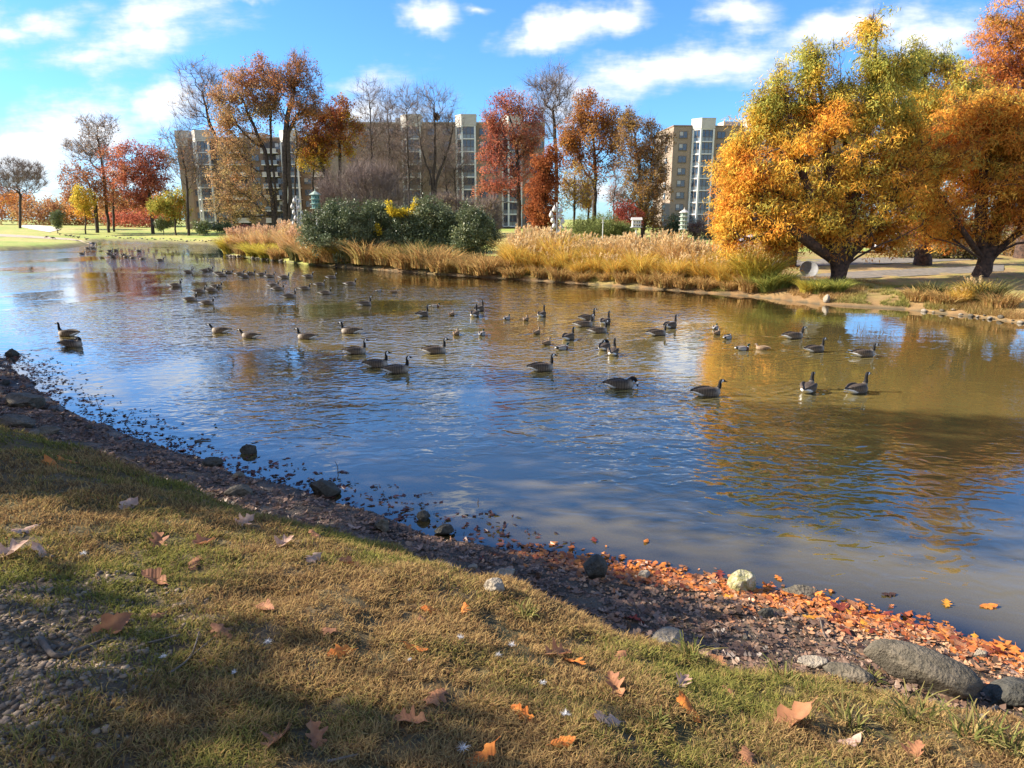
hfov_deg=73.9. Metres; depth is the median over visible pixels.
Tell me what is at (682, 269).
ornamental grass
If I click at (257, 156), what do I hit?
window
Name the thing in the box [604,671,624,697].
oak leaf
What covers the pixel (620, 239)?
ornamental grass
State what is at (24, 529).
oak leaf
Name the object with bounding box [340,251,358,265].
ornamental grass
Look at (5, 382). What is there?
stone
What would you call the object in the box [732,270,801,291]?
ornamental grass
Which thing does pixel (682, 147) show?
window
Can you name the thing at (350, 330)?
canada goose
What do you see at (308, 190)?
window
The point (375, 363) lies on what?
canada goose
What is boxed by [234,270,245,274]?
canada goose
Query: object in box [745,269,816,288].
ornamental grass
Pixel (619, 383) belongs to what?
canada goose
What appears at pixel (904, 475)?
water
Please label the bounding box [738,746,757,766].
oak leaf
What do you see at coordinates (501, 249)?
ornamental grass
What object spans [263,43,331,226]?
tall tree
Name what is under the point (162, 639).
stick
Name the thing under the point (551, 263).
ornamental grass
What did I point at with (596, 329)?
canada goose
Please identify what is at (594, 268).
ornamental grass
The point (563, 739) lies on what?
oak leaf
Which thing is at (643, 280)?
ornamental grass
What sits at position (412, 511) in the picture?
stone
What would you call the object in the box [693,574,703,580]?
oak leaf
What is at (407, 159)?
bare tree
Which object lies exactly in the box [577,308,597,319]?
canada goose
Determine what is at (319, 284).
canada goose
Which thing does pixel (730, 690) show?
oak leaf
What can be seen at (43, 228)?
sand bunker
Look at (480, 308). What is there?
canada goose
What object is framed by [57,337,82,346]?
canada goose
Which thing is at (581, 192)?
slender tree
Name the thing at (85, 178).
oak tree
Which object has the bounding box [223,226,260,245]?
ornamental grass
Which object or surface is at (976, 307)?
bank grass
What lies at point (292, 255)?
ornamental grass
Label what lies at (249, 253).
ornamental grass
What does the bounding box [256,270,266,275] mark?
canada goose
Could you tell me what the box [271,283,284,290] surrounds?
canada goose
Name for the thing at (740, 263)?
ornamental grass
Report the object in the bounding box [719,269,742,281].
ornamental grass
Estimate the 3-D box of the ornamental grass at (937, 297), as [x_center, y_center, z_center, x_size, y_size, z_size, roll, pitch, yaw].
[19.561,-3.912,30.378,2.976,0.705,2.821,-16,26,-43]
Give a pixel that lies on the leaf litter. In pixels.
(540, 566)
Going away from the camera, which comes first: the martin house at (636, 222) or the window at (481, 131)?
the martin house at (636, 222)
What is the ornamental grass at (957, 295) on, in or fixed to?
on the ground at (964, 622)
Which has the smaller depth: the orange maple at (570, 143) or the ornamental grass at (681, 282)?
the ornamental grass at (681, 282)
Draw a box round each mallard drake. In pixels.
[478,329,484,335]
[555,343,568,349]
[723,334,731,338]
[735,344,749,350]
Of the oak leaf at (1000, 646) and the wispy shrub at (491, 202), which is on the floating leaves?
the oak leaf at (1000, 646)
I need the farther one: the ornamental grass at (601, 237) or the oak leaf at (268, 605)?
the ornamental grass at (601, 237)
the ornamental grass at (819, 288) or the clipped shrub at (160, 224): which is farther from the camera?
the clipped shrub at (160, 224)
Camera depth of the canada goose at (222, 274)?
48.75 m
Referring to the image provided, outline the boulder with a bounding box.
[863,639,983,698]
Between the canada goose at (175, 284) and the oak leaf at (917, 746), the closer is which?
the oak leaf at (917, 746)
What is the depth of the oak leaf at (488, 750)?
2.45 m
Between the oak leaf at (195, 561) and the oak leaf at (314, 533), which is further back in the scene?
the oak leaf at (314, 533)
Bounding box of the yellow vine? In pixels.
[373,197,418,242]
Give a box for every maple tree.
[144,185,194,234]
[289,92,368,205]
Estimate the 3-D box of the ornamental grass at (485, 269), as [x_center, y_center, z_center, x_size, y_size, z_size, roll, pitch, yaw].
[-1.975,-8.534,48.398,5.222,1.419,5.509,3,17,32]
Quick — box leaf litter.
[0,356,1023,714]
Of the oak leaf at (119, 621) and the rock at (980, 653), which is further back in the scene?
the rock at (980, 653)
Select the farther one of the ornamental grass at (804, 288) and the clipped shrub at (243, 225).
the clipped shrub at (243, 225)
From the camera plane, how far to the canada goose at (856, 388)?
16.00 m
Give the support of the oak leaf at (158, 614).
on the ground at (964, 622)
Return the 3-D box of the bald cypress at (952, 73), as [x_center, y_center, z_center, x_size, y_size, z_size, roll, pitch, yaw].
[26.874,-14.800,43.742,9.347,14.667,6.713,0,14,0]
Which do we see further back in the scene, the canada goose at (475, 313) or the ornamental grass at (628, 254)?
the ornamental grass at (628, 254)
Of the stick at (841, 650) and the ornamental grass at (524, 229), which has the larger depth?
the ornamental grass at (524, 229)
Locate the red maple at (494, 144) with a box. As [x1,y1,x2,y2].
[470,85,552,227]
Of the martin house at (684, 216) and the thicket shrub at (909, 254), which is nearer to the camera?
the thicket shrub at (909, 254)
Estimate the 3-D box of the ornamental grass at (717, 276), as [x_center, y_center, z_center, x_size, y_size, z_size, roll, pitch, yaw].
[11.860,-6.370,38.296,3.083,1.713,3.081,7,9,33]
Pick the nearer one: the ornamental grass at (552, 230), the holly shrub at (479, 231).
the ornamental grass at (552, 230)
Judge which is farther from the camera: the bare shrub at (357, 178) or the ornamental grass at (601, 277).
the bare shrub at (357, 178)
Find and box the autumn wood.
[0,183,185,227]
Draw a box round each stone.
[0,380,9,384]
[27,430,39,434]
[231,471,244,477]
[408,508,416,513]
[823,294,829,302]
[881,687,899,695]
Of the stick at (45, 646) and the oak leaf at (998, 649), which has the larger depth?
the oak leaf at (998, 649)
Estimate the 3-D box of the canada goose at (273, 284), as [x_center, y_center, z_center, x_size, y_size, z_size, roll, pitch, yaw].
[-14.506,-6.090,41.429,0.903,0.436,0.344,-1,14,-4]
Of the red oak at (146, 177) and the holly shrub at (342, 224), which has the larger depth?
the red oak at (146, 177)
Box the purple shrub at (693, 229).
[681,215,717,239]
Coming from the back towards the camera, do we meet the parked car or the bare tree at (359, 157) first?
the bare tree at (359, 157)
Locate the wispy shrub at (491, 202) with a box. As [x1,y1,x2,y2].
[426,185,509,252]
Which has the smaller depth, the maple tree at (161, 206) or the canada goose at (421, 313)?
the canada goose at (421, 313)
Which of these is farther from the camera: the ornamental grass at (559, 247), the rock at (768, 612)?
the ornamental grass at (559, 247)
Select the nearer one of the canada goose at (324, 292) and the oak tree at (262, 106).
the canada goose at (324, 292)
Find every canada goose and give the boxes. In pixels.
[55,322,80,335]
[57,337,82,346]
[167,279,182,286]
[181,292,197,300]
[182,268,193,272]
[190,285,207,292]
[198,297,215,304]
[199,267,210,271]
[205,284,219,291]
[205,323,232,332]
[209,281,222,287]
[215,270,228,276]
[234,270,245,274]
[236,329,260,337]
[238,271,248,277]
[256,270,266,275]
[264,272,275,277]
[267,280,279,286]
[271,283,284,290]
[277,272,289,278]
[281,289,296,297]
[293,328,318,339]
[298,283,310,289]
[302,272,314,277]
[313,279,326,285]
[317,287,332,294]
[325,273,337,278]
[337,322,362,333]
[341,339,369,354]
[343,278,357,284]
[356,296,371,305]
[361,351,389,367]
[380,356,412,373]
[415,305,428,316]
[420,338,449,353]
[470,304,478,316]
[474,300,483,310]
[525,353,557,371]
[537,305,545,316]
[562,327,574,339]
[572,314,595,326]
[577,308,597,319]
[586,320,610,332]
[598,339,609,350]
[600,311,610,324]
[601,376,637,388]
[607,338,618,355]
[646,324,669,335]
[663,314,677,327]
[689,379,727,396]
[782,326,806,338]
[800,372,817,392]
[803,337,826,351]
[844,372,870,393]
[849,343,879,356]
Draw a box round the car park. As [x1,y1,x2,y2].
[769,256,972,265]
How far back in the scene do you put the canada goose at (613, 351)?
20.48 m
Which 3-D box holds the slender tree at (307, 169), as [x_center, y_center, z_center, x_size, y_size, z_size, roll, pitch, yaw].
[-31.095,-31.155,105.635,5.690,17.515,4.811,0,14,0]
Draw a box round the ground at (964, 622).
[0,220,1023,767]
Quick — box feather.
[455,741,469,752]
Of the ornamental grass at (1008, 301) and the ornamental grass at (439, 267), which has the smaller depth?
the ornamental grass at (1008, 301)
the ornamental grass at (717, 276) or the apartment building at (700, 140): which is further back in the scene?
the apartment building at (700, 140)
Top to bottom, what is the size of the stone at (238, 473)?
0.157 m
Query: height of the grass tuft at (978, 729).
0.132 m
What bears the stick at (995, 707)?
on the ground at (964, 622)
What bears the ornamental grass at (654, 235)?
on the ground at (964, 622)
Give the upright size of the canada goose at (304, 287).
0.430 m
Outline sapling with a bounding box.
[602,161,627,216]
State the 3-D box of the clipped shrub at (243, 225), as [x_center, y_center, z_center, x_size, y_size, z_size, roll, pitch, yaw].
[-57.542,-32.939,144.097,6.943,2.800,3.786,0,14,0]
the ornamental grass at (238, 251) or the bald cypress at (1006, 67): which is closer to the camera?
the bald cypress at (1006, 67)
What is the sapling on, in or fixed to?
on the ground at (964, 622)
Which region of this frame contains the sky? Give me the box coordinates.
[0,0,1023,219]
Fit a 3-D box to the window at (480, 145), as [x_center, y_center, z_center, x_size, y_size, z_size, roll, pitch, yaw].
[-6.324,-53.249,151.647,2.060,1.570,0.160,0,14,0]
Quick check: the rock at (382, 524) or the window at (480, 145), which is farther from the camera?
the window at (480, 145)
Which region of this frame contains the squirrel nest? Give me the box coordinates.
[433,111,440,119]
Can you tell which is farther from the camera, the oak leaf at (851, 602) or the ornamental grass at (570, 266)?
the ornamental grass at (570, 266)
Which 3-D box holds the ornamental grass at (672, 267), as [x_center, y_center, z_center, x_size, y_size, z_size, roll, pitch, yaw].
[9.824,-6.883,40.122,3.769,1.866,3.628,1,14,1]
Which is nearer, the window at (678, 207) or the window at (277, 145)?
the window at (678, 207)
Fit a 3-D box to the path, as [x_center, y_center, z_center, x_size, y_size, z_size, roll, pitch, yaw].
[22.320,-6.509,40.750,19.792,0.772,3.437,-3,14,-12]
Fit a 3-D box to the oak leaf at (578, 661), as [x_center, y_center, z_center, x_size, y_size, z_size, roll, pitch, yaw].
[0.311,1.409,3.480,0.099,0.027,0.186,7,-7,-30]
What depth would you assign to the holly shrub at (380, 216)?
58.36 m
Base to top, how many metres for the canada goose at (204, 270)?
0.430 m
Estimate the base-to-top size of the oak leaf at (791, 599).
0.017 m
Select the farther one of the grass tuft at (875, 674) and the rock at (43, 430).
the rock at (43, 430)
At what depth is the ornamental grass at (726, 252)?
39.40 m
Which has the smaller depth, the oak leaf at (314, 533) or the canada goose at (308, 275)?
the oak leaf at (314, 533)
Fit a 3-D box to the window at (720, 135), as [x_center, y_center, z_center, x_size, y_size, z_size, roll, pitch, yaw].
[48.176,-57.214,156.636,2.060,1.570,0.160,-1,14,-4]
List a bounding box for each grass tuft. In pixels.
[509,597,541,621]
[638,705,673,733]
[665,630,717,666]
[759,652,807,683]
[818,684,891,740]
[866,665,889,686]
[875,678,965,725]
[927,691,1018,752]
[970,709,1023,758]
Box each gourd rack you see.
[290,197,302,226]
[549,203,564,237]
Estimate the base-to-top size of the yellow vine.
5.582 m
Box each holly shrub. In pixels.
[293,196,373,266]
[354,198,427,249]
[398,192,465,252]
[437,198,504,257]
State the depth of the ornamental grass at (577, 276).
43.42 m
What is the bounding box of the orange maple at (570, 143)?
[549,84,625,237]
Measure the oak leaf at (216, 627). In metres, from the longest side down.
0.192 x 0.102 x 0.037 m
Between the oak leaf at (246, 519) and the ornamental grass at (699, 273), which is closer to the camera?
the oak leaf at (246, 519)
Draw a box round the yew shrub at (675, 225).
[660,212,687,235]
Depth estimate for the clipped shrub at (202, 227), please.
131.90 m
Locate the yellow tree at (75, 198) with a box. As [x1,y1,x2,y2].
[69,183,98,233]
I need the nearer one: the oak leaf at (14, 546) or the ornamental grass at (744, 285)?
the oak leaf at (14, 546)
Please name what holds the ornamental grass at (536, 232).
on the ground at (964, 622)
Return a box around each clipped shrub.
[48,209,66,232]
[152,216,173,233]
[190,219,211,235]
[211,219,231,233]
[235,223,252,231]
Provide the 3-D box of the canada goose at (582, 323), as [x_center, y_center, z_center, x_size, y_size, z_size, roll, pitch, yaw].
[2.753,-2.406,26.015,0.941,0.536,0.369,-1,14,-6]
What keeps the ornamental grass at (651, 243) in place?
on the ground at (964, 622)
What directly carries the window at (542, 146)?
in the apartment building at (476, 131)
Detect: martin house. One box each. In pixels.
[309,189,321,223]
[631,217,642,245]
[679,208,689,239]
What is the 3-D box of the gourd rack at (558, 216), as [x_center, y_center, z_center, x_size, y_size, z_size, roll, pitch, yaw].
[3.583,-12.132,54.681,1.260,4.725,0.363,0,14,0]
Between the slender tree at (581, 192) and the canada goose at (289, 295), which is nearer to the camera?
the canada goose at (289, 295)
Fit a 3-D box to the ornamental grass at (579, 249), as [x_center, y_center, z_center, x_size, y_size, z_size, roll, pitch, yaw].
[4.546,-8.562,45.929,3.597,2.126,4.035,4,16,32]
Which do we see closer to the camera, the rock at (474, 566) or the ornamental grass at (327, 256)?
the rock at (474, 566)
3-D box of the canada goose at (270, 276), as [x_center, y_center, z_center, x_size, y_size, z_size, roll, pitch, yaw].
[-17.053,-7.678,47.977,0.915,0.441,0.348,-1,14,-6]
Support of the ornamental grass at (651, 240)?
on the ground at (964, 622)
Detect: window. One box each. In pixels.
[251,155,259,161]
[275,143,279,149]
[275,155,280,161]
[276,166,281,172]
[277,178,282,184]
[304,178,311,184]
[305,189,311,195]
[305,201,311,207]
[479,128,487,135]
[479,141,487,148]
[480,191,487,197]
[535,141,543,148]
[675,204,683,210]
[676,192,683,198]
[677,168,685,174]
[677,180,684,186]
[678,144,686,150]
[678,156,685,162]
[679,131,687,138]
[717,132,725,138]
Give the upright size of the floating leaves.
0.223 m
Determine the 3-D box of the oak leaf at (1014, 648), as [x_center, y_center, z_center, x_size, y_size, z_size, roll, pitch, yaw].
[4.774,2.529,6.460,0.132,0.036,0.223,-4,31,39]
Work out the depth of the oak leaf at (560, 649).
3.58 m
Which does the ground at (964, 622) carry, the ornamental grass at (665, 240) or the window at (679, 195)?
the ornamental grass at (665, 240)
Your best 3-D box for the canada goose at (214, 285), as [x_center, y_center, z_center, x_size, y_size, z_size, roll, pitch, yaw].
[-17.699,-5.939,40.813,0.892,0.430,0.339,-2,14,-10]
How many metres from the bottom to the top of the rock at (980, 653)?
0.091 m
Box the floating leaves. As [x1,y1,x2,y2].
[494,541,1023,671]
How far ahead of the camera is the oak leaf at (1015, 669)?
6.09 m
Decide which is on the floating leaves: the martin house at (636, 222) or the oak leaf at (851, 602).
the oak leaf at (851, 602)
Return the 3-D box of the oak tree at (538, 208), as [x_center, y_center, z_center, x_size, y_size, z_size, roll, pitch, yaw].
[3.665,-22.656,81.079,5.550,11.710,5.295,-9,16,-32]
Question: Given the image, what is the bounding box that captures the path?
[797,265,1003,280]
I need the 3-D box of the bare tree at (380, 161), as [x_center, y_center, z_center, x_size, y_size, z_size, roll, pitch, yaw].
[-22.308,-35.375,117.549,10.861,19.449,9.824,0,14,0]
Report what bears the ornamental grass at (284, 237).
on the ground at (964, 622)
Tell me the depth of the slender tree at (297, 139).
102.36 m
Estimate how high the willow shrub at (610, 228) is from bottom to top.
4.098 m
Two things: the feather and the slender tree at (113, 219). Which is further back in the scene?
the slender tree at (113, 219)
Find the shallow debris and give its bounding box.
[0,353,574,556]
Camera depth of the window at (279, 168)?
164.35 m
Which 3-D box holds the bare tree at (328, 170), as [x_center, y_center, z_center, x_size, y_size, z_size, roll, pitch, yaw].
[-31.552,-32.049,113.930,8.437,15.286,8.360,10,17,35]
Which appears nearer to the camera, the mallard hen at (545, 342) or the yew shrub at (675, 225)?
the mallard hen at (545, 342)
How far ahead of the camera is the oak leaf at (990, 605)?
7.22 m
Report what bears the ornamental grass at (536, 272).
on the ground at (964, 622)
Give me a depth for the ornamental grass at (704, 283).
38.13 m
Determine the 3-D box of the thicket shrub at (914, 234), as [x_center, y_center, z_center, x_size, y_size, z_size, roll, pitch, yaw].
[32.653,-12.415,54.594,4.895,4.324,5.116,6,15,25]
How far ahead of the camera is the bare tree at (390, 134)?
111.04 m
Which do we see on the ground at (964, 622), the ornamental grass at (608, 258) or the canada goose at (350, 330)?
the ornamental grass at (608, 258)
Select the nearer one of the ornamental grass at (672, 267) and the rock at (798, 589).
the rock at (798, 589)
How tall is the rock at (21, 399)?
0.376 m
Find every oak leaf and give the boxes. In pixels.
[0,538,27,556]
[11,523,41,533]
[31,541,56,558]
[42,454,65,470]
[91,612,132,633]
[119,496,137,509]
[141,567,168,584]
[149,530,168,548]
[151,612,166,618]
[185,556,202,569]
[193,533,214,544]
[210,622,232,638]
[233,513,254,524]
[255,599,273,609]
[260,721,292,749]
[271,534,293,547]
[305,552,322,562]
[305,716,327,748]
[308,529,322,539]
[321,627,339,636]
[327,644,356,658]
[335,556,366,568]
[347,523,360,528]
[394,704,429,722]
[401,641,427,654]
[414,542,423,550]
[417,613,429,624]
[421,605,440,614]
[423,688,448,707]
[461,602,469,612]
[465,740,495,767]
[510,703,535,725]
[541,637,571,653]
[548,735,574,747]
[565,657,585,664]
[594,709,625,726]
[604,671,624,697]
[611,650,626,660]
[626,614,644,622]
[676,672,691,687]
[676,689,702,725]
[691,586,707,590]
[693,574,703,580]
[708,653,726,665]
[714,570,724,577]
[722,684,740,700]
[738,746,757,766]
[773,697,816,727]
[787,597,799,601]
[803,615,815,618]
[829,600,837,608]
[837,602,848,610]
[837,730,864,746]
[839,613,855,619]
[847,599,859,610]
[860,619,868,631]
[879,611,892,616]
[882,592,895,597]
[900,739,924,762]
[941,599,951,606]
[954,640,967,651]
[979,603,997,609]
[979,639,1010,648]
[991,638,1004,644]
[993,645,1004,653]
[1011,642,1021,655]
[1012,662,1023,674]
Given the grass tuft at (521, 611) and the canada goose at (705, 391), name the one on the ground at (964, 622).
the grass tuft at (521, 611)
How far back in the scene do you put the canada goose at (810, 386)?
16.05 m
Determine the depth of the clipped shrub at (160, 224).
137.50 m
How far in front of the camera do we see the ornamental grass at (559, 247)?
45.45 m
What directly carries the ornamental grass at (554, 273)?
on the ground at (964, 622)
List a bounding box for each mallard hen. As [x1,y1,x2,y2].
[533,327,539,333]
[541,337,550,344]
[713,328,720,334]
[754,343,770,349]
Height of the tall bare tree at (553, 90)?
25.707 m
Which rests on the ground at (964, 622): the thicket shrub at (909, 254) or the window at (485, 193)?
the thicket shrub at (909, 254)
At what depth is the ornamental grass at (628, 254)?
41.85 m
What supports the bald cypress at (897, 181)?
on the ground at (964, 622)
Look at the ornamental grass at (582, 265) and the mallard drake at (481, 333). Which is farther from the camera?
the ornamental grass at (582, 265)
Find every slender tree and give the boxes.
[101,163,121,231]
[280,108,308,228]
[292,135,327,220]
[553,157,598,223]
[576,177,603,218]
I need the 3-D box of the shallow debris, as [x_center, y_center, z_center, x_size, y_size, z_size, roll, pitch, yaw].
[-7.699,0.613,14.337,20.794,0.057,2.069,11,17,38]
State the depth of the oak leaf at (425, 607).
3.87 m
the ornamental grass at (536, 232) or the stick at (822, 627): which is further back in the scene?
the ornamental grass at (536, 232)
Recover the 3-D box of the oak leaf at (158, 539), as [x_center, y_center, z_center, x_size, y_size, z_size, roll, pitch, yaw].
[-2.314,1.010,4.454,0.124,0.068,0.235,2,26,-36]
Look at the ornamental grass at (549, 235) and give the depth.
46.27 m
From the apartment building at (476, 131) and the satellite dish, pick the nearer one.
the satellite dish
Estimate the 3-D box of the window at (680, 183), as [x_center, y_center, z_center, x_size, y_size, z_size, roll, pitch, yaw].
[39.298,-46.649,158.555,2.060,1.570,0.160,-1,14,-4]
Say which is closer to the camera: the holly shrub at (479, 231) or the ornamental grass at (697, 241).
the ornamental grass at (697, 241)
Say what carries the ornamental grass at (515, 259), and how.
on the ground at (964, 622)
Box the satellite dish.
[800,261,818,276]
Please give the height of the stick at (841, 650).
0.037 m
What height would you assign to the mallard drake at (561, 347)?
0.239 m
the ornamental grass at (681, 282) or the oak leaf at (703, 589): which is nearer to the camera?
the oak leaf at (703, 589)
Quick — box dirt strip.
[0,234,95,244]
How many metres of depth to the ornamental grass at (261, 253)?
69.21 m
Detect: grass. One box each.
[0,425,1023,767]
[206,234,242,253]
[214,225,245,252]
[221,244,250,254]
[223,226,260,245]
[223,241,274,256]
[234,241,278,257]
[243,222,269,244]
[243,255,1023,319]
[250,225,278,245]
[260,246,284,259]
[265,223,298,257]
[266,231,279,246]
[267,219,297,248]
[274,224,313,247]
[280,243,300,260]
[282,243,313,260]
[288,243,326,262]
[310,243,340,263]
[317,241,350,263]
[324,237,388,261]
[334,238,400,264]
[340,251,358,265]
[359,243,415,265]
[361,250,378,264]
[366,245,397,258]
[376,244,434,269]
[384,237,448,268]
[394,241,464,268]
[414,251,475,272]
[425,249,479,262]
[441,263,457,272]
[445,254,490,273]
[451,253,503,275]
[459,251,497,268]
[486,234,537,262]
[488,230,536,248]
[489,256,516,269]
[490,253,523,270]
[492,238,542,272]
[494,264,532,277]
[498,223,536,241]
[504,232,550,252]
[505,224,537,243]
[510,246,558,268]
[514,245,551,273]
[521,226,563,250]
[525,228,540,245]
[526,263,547,278]
[527,225,590,255]
[535,226,570,242]
[535,251,561,273]
[537,233,584,255]
[540,265,570,280]
[542,239,593,273]
[543,246,580,270]
[559,257,588,273]
[560,241,601,258]
[566,252,600,272]
[567,238,617,260]
[567,268,601,281]
[568,238,629,261]
[571,231,598,244]
[572,236,616,256]
[577,251,613,276]
[593,254,628,279]
[593,271,610,280]
[595,235,620,246]
[597,253,618,264]
[599,231,638,256]
[605,231,656,272]
[606,270,637,282]
[611,254,633,273]
[612,243,664,274]
[614,246,660,277]
[617,242,653,257]
[630,240,673,266]
[631,271,652,284]
[642,228,699,263]
[643,229,684,246]
[643,259,670,274]
[644,235,661,243]
[647,268,691,287]
[652,239,700,262]
[654,252,700,276]
[660,237,711,261]
[665,274,699,288]
[667,260,688,278]
[674,240,714,261]
[675,250,715,278]
[677,236,706,253]
[679,258,725,279]
[688,256,733,279]
[691,275,724,289]
[692,244,738,277]
[699,239,717,253]
[699,244,762,259]
[699,245,724,256]
[706,257,742,285]
[710,246,814,282]
[717,279,738,289]
[719,242,773,266]
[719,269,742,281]
[721,253,767,275]
[725,274,767,292]
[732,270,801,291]
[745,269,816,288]
[784,277,823,293]
[800,278,839,293]
[812,275,862,292]
[894,284,946,301]
[906,280,959,293]
[921,287,974,304]
[941,274,997,300]
[944,276,1021,302]
[945,286,974,302]
[969,290,1023,308]
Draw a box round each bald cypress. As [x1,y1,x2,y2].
[698,2,955,281]
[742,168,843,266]
[874,34,1003,265]
[906,77,1023,276]
[949,0,1023,258]
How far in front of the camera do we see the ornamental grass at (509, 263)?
47.10 m
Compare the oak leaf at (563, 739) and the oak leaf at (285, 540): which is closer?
the oak leaf at (563, 739)
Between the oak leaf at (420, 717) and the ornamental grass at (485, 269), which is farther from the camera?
the ornamental grass at (485, 269)
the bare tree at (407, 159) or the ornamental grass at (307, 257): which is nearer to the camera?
the ornamental grass at (307, 257)
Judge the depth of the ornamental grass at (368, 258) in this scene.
55.95 m
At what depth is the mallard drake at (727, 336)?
23.27 m
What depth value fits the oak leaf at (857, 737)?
3.01 m
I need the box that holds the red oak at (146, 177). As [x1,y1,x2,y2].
[93,136,177,233]
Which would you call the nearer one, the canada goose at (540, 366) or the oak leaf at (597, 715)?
the oak leaf at (597, 715)
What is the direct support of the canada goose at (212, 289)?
on the water
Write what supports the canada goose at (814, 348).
on the water
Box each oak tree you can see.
[55,156,120,232]
[194,48,282,229]
[520,141,565,233]
[607,101,678,239]
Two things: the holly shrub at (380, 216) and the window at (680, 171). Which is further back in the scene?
the window at (680, 171)
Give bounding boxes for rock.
[0,414,35,427]
[5,348,19,356]
[5,392,45,408]
[34,426,60,435]
[201,456,222,466]
[224,484,252,496]
[240,444,256,455]
[310,479,340,496]
[374,518,388,531]
[416,510,429,521]
[434,523,453,534]
[468,563,477,569]
[484,578,504,592]
[493,568,514,577]
[583,554,607,579]
[638,570,649,577]
[652,626,682,646]
[727,569,755,591]
[758,607,773,617]
[783,584,817,599]
[797,655,828,668]
[822,662,874,683]
[973,649,986,657]
[980,676,1023,707]
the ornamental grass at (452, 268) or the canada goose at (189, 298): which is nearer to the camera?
the canada goose at (189, 298)
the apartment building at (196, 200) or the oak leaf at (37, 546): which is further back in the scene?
the apartment building at (196, 200)
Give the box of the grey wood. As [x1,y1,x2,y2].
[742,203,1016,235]
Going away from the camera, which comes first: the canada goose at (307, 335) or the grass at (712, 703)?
the grass at (712, 703)
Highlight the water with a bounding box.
[0,241,1023,629]
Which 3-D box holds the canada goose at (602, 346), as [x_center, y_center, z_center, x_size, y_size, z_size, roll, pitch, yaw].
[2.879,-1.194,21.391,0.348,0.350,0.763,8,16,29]
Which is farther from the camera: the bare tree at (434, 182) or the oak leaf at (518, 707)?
the bare tree at (434, 182)
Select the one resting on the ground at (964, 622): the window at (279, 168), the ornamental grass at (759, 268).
the ornamental grass at (759, 268)
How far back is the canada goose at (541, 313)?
28.63 m
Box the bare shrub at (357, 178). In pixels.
[304,149,421,226]
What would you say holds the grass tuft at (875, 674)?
on the ground at (964, 622)
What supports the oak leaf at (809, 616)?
on the ground at (964, 622)
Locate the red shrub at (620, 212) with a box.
[609,198,644,230]
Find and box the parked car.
[739,236,781,250]
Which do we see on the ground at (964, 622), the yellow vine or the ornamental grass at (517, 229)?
the ornamental grass at (517, 229)
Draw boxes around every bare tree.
[0,152,52,227]
[60,108,121,232]
[147,121,215,235]
[167,55,234,229]
[302,155,337,223]
[341,117,375,229]
[346,70,393,201]
[362,119,405,203]
[369,83,414,201]
[380,75,431,207]
[381,116,416,203]
[397,77,473,198]
[405,135,449,205]
[425,127,468,207]
[428,133,477,206]
[517,51,583,230]
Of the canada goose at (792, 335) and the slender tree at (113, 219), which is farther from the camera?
the slender tree at (113, 219)
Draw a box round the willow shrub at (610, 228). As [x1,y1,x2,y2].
[557,211,638,243]
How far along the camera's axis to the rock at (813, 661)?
5.71 m
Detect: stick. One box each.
[37,636,109,658]
[148,634,178,642]
[169,631,213,673]
[327,753,357,762]
[819,618,825,637]
[819,643,865,658]
[979,705,997,719]
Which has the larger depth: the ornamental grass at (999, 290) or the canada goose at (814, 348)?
the ornamental grass at (999, 290)
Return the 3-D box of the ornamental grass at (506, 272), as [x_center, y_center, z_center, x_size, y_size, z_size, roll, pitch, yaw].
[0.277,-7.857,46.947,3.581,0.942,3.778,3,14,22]
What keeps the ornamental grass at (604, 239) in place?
on the ground at (964, 622)
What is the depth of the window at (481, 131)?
151.00 m
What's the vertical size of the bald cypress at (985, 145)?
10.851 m
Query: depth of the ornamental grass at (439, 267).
50.26 m
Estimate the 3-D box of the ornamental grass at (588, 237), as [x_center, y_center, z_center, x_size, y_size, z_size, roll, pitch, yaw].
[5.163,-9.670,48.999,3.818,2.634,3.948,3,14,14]
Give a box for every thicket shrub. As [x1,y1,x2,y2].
[884,244,946,257]
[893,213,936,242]
[931,236,976,258]
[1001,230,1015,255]
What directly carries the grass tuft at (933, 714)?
on the ground at (964, 622)
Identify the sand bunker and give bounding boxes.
[21,225,59,231]
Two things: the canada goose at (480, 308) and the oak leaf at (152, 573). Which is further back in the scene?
the canada goose at (480, 308)
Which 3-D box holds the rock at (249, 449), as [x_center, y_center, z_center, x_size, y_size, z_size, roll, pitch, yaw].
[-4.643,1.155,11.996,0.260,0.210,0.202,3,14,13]
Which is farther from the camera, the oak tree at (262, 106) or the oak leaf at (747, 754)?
the oak tree at (262, 106)
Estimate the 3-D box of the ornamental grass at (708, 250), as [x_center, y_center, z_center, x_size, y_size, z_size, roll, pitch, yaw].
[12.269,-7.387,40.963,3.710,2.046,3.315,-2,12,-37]
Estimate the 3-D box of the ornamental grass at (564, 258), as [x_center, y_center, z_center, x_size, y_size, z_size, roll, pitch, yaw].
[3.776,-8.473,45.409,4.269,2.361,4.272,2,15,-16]
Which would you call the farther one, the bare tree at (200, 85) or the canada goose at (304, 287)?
the bare tree at (200, 85)
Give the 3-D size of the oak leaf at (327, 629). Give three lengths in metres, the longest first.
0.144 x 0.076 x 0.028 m
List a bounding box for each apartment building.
[174,130,329,229]
[326,114,544,228]
[653,118,861,226]
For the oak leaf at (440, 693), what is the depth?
2.81 m
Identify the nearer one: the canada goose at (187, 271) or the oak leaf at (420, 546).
the oak leaf at (420, 546)
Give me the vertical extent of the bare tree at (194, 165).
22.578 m
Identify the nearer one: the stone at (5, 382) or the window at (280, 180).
the stone at (5, 382)

